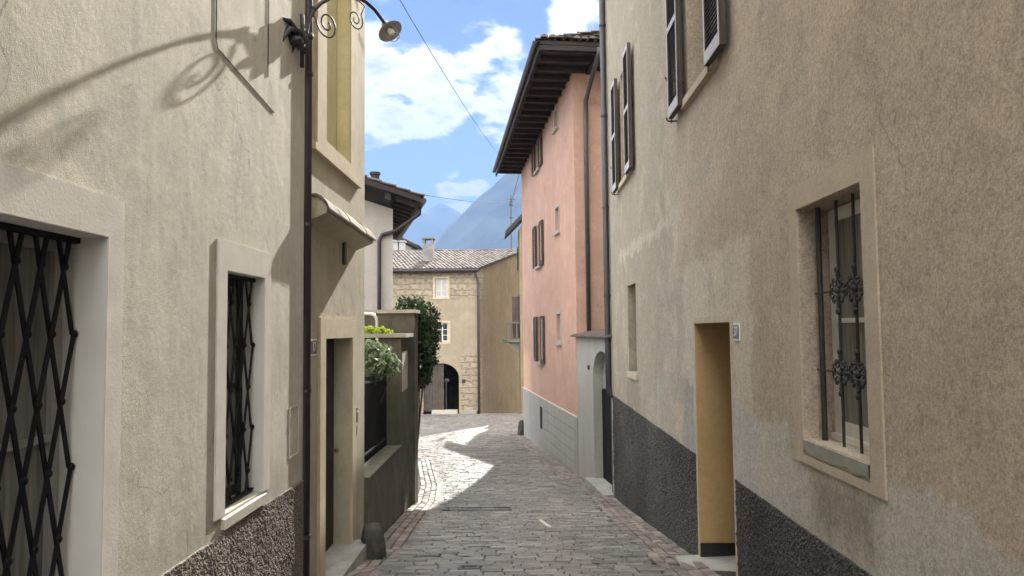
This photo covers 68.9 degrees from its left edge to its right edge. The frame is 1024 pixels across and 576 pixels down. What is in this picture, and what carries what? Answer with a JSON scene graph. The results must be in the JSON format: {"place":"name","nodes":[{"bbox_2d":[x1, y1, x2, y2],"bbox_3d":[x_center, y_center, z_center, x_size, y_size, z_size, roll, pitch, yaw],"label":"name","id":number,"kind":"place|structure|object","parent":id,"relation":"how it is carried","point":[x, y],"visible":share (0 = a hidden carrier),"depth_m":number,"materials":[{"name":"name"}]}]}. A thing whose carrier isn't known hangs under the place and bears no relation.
{"place":"outdoors","nodes":[
{"label":"outdoors","id":0,"kind":"place"},
{"bbox_2d":[403,202,461,247],"bbox_3d":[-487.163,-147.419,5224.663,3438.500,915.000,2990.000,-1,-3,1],"label":"mountain","id":1,"kind":"structure","parent":0,"point":[436,221],"depth_m":4955.11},
{"bbox_2d":[419,413,522,431],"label":"square paving","id":2,"kind":"structure","parent":0,"point":[488,422],"depth_m":36.45,"materials":[{"name":"grey stone"}]},
{"bbox_2d":[434,174,521,249],"bbox_3d":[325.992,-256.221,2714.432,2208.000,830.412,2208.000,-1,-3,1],"label":"mountain","id":3,"kind":"structure","parent":0,"point":[476,224],"depth_m":2328.80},
{"bbox_2d":[365,0,598,212],"label":"sky","id":4,"kind":"structure","parent":0,"point":[420,137],"materials":[{"name":"blue"}]},
{"bbox_2d":[376,431,672,575],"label":"street paving","id":5,"kind":"structure","parent":0,"point":[527,485],"depth_m":11.15,"materials":[{"name":"grey stone"}]},
{"bbox_2d":[457,565,479,569],"bbox_3d":[-0.441,2.859,7.605,0.220,0.069,0.204,-1,-3,1],"label":"drain frame","id":6,"kind":"object","parent":5,"relation":"on","point":[464,568],"visible":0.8,"depth_m":7.56,"materials":[{"name":"grey metal"}]},
{"bbox_2d":[441,507,511,511],"bbox_3d":[-0.626,3.977,13.404,1.240,0.097,0.442,-1,-3,1],"label":"drain frame","id":7,"kind":"object","parent":5,"relation":"on","point":[491,510],"visible":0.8,"depth_m":13.20,"materials":[{"name":"grey metal"}]},
{"bbox_2d":[538,519,550,527],"bbox_3d":[0.488,3.537,11.210,0.060,0.120,0.837,0,-3,-8],"label":"paving strip","id":8,"kind":"object","parent":5,"relation":"on","point":[541,521],"visible":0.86,"depth_m":11.23,"materials":[{"name":"stone"}]},
{"bbox_2d":[391,433,735,575],"bbox_3d":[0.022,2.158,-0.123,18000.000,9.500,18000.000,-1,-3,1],"label":"ground","id":9,"kind":"structure","parent":0,"point":[726,573],"depth_m":9.35,"materials":[{"name":"grey stone"}]},
{"bbox_2d":[0,0,304,575],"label":"house","id":10,"kind":"structure","parent":9,"relation":"on","point":[151,265],"depth_m":3.68,"materials":[{"name":"paint"}]},
{"bbox_2d":[0,230,63,575],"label":"window","id":11,"kind":"structure","parent":10,"relation":"in","point":[12,342],"depth_m":3.07,"materials":[{"name":"black glass"}]},
{"bbox_2d":[225,278,242,498],"bbox_3d":[-1.918,0.655,4.905,0.050,1.470,0.650,-1,-3,1],"label":"window","id":12,"kind":"structure","parent":10,"relation":"in","point":[235,307],"depth_m":5.13,"materials":[{"name":"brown wood"}]},
{"bbox_2d":[282,0,401,67],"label":"street lamp","id":13,"kind":"object","parent":10,"relation":"attached to","point":[302,36],"visible":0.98,"depth_m":6.17,"materials":[{"name":"metal"}]},
{"bbox_2d":[302,0,375,575],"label":"house","id":14,"kind":"structure","parent":9,"relation":"on","point":[339,236],"depth_m":7.96,"materials":[{"name":"beige paint"}]},
{"bbox_2d":[311,339,316,355],"bbox_3d":[-1.819,0.544,6.848,0.015,0.155,0.200,-1,-3,1],"label":"house number","id":15,"kind":"object","parent":14,"relation":"attached to","point":[313,347],"visible":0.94,"depth_m":6.84,"materials":[{"name":"white ceramic"}]},
{"bbox_2d":[325,339,338,551],"bbox_3d":[-1.959,1.797,7.703,0.144,2.530,1.105,-1,-3,1],"label":"door","id":16,"kind":"structure","parent":14,"relation":"in","point":[330,450],"depth_m":8.04,"materials":[{"name":"brown wood"}]},
{"bbox_2d":[361,522,386,560],"bbox_3d":[-1.542,2.833,8.299,0.284,0.436,0.290,-1,-3,1],"label":"guard stone","id":17,"kind":"object","parent":9,"relation":"on","point":[372,538],"visible":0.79,"depth_m":8.19,"materials":[{"name":"stone"}]},
{"bbox_2d":[364,445,401,532],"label":"garden wall","id":18,"kind":"structure","parent":9,"relation":"on","point":[382,486],"depth_m":10.69,"materials":[{"name":"grey concrete"}]},
{"bbox_2d":[364,375,386,463],"bbox_3d":[-2.083,1.924,10.963,0.030,1.438,3.832,0,-3,-3],"label":"railing","id":19,"kind":"object","parent":18,"relation":"on","point":[375,429],"visible":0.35,"depth_m":11.41,"materials":[{"name":"black metal"}]},
{"bbox_2d":[364,333,413,514],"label":"garden pier","id":20,"kind":"structure","parent":9,"relation":"on","point":[398,409],"depth_m":13.01,"materials":[{"name":"grey concrete"}]},
{"bbox_2d":[364,312,377,327],"bbox_3d":[-2.688,0.992,14.008,0.365,1.083,0.056,-1,-3,1],"label":"handrail","id":21,"kind":"object","parent":20,"relation":"attached to","point":[374,316],"visible":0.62,"depth_m":14.01,"materials":[{"name":"white metal"}]},
{"bbox_2d":[364,325,393,333],"bbox_3d":[-2.431,0.772,13.314,0.647,0.224,0.302,-1,-3,1],"label":"potted plant","id":22,"kind":"object","parent":20,"relation":"on","point":[374,330],"visible":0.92,"depth_m":13.26,"materials":[{"name":"green plant"}]},
{"bbox_2d":[364,309,419,505],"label":"garden wall","id":23,"kind":"structure","parent":9,"relation":"on","point":[400,321],"depth_m":14.51,"materials":[{"name":"grey concrete"}]},
{"bbox_2d":[392,295,445,441],"bbox_3d":[-1.937,2.019,15.552,1.077,3.788,1.424,-1,-3,1],"label":"ivy","id":24,"kind":"object","parent":23,"relation":"attached to","point":[429,324],"visible":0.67,"depth_m":15.41,"materials":[{"name":"green plant"}]},
{"bbox_2d":[364,171,426,309],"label":"house","id":25,"kind":"structure","parent":9,"relation":"on","point":[392,210],"depth_m":19.64,"materials":[{"name":"white paint"}]},
{"bbox_2d":[426,195,483,202],"bbox_3d":[-1.251,-4.199,35.770,0.018,5.371,32.557,-1,-3,4],"label":"overhead wire","id":26,"kind":"object","parent":25,"relation":"attached to","point":[452,199],"visible":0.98,"depth_m":25.13,"materials":[{"name":"black metal"}]},
{"bbox_2d":[393,237,422,249],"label":"house","id":27,"kind":"structure","parent":9,"relation":"on","point":[404,244],"depth_m":55.59,"materials":[{"name":"paint"}]},
{"bbox_2d":[393,237,519,413],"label":"house","id":28,"kind":"structure","parent":9,"relation":"on","point":[470,293],"depth_m":44.43,"materials":[{"name":"stone"}]},
{"bbox_2d":[435,279,447,296],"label":"window","id":29,"kind":"structure","parent":28,"relation":"in","point":[441,286],"depth_m":44.27,"materials":[{"name":"white paint"}]},
{"bbox_2d":[438,323,447,341],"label":"window","id":30,"kind":"structure","parent":28,"relation":"in","point":[444,336],"depth_m":44.12,"materials":[{"name":"white paint"}]},
{"bbox_2d":[508,184,518,248],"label":"roof aerial","id":31,"kind":"object","parent":28,"relation":"on","point":[511,205],"visible":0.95,"depth_m":52.15,"materials":[{"name":"grey metal"}]},
{"bbox_2d":[505,214,523,412],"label":"house","id":32,"kind":"structure","parent":9,"relation":"on","point":[516,323],"depth_m":43.89,"materials":[{"name":"paint"}]},
{"bbox_2d":[517,420,523,435],"bbox_3d":[0.397,5.592,29.723,0.371,0.676,0.353,1,-4,-22],"label":"guard stone","id":33,"kind":"object","parent":9,"relation":"on","point":[521,427],"visible":0.62,"depth_m":29.58,"materials":[{"name":"stone"}]},
{"bbox_2d":[347,435,719,575],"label":"street edging","id":34,"kind":"object","parent":9,"relation":"on","point":[661,549],"visible":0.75,"depth_m":10.98,"materials":[{"name":"grey stone"}]},
{"bbox_2d":[492,30,604,474],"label":"house","id":35,"kind":"structure","parent":9,"relation":"on","point":[550,150],"depth_m":21.42,"materials":[{"name":"pink paint"}]},
{"bbox_2d":[400,0,495,150],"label":"overhead wire","id":36,"kind":"object","parent":35,"relation":"attached to","point":[438,64],"visible":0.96,"depth_m":13.87,"materials":[{"name":"black metal"}]},
{"bbox_2d":[570,329,614,496],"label":"portal wall","id":37,"kind":"structure","parent":9,"relation":"on","point":[596,453],"depth_m":17.56,"materials":[{"name":"white paint"}]},
{"bbox_2d":[602,388,611,484],"bbox_3d":[2.261,3.399,16.660,0.075,2.170,1.750,0,-3,-6],"label":"door","id":38,"kind":"structure","parent":37,"relation":"in","point":[606,399],"depth_m":17.12,"materials":[{"name":"black paint"}]},
{"bbox_2d":[599,0,1023,575],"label":"house","id":39,"kind":"structure","parent":9,"relation":"on","point":[821,202],"depth_m":4.92,"materials":[{"name":"beige paint"}]},
{"bbox_2d":[733,323,740,340],"bbox_3d":[1.970,0.385,6.560,0.015,0.155,0.190,-1,-3,1],"label":"house number","id":40,"kind":"object","parent":39,"relation":"attached to","point":[736,331],"visible":1,"depth_m":6.53,"materials":[{"name":"white ceramic"}]},
{"bbox_2d":[828,199,868,450],"bbox_3d":[2.168,0.213,4.564,0.100,1.528,0.940,-1,-3,1],"label":"window","id":41,"kind":"structure","parent":39,"relation":"in","point":[844,211],"depth_m":4.82,"materials":[{"name":"white paint"}]},
{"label":"garden soil","id":42,"kind":"structure","parent":0,"visible":0},
{"bbox_2d":[364,338,402,402],"bbox_3d":[-2.115,1.744,11.823,0.727,1.922,1.122,-1,-3,1],"label":"shrub","id":43,"kind":"object","parent":42,"relation":"on","point":[377,364],"visible":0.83,"depth_m":11.76,"materials":[{"name":"green plant"}]}
]}

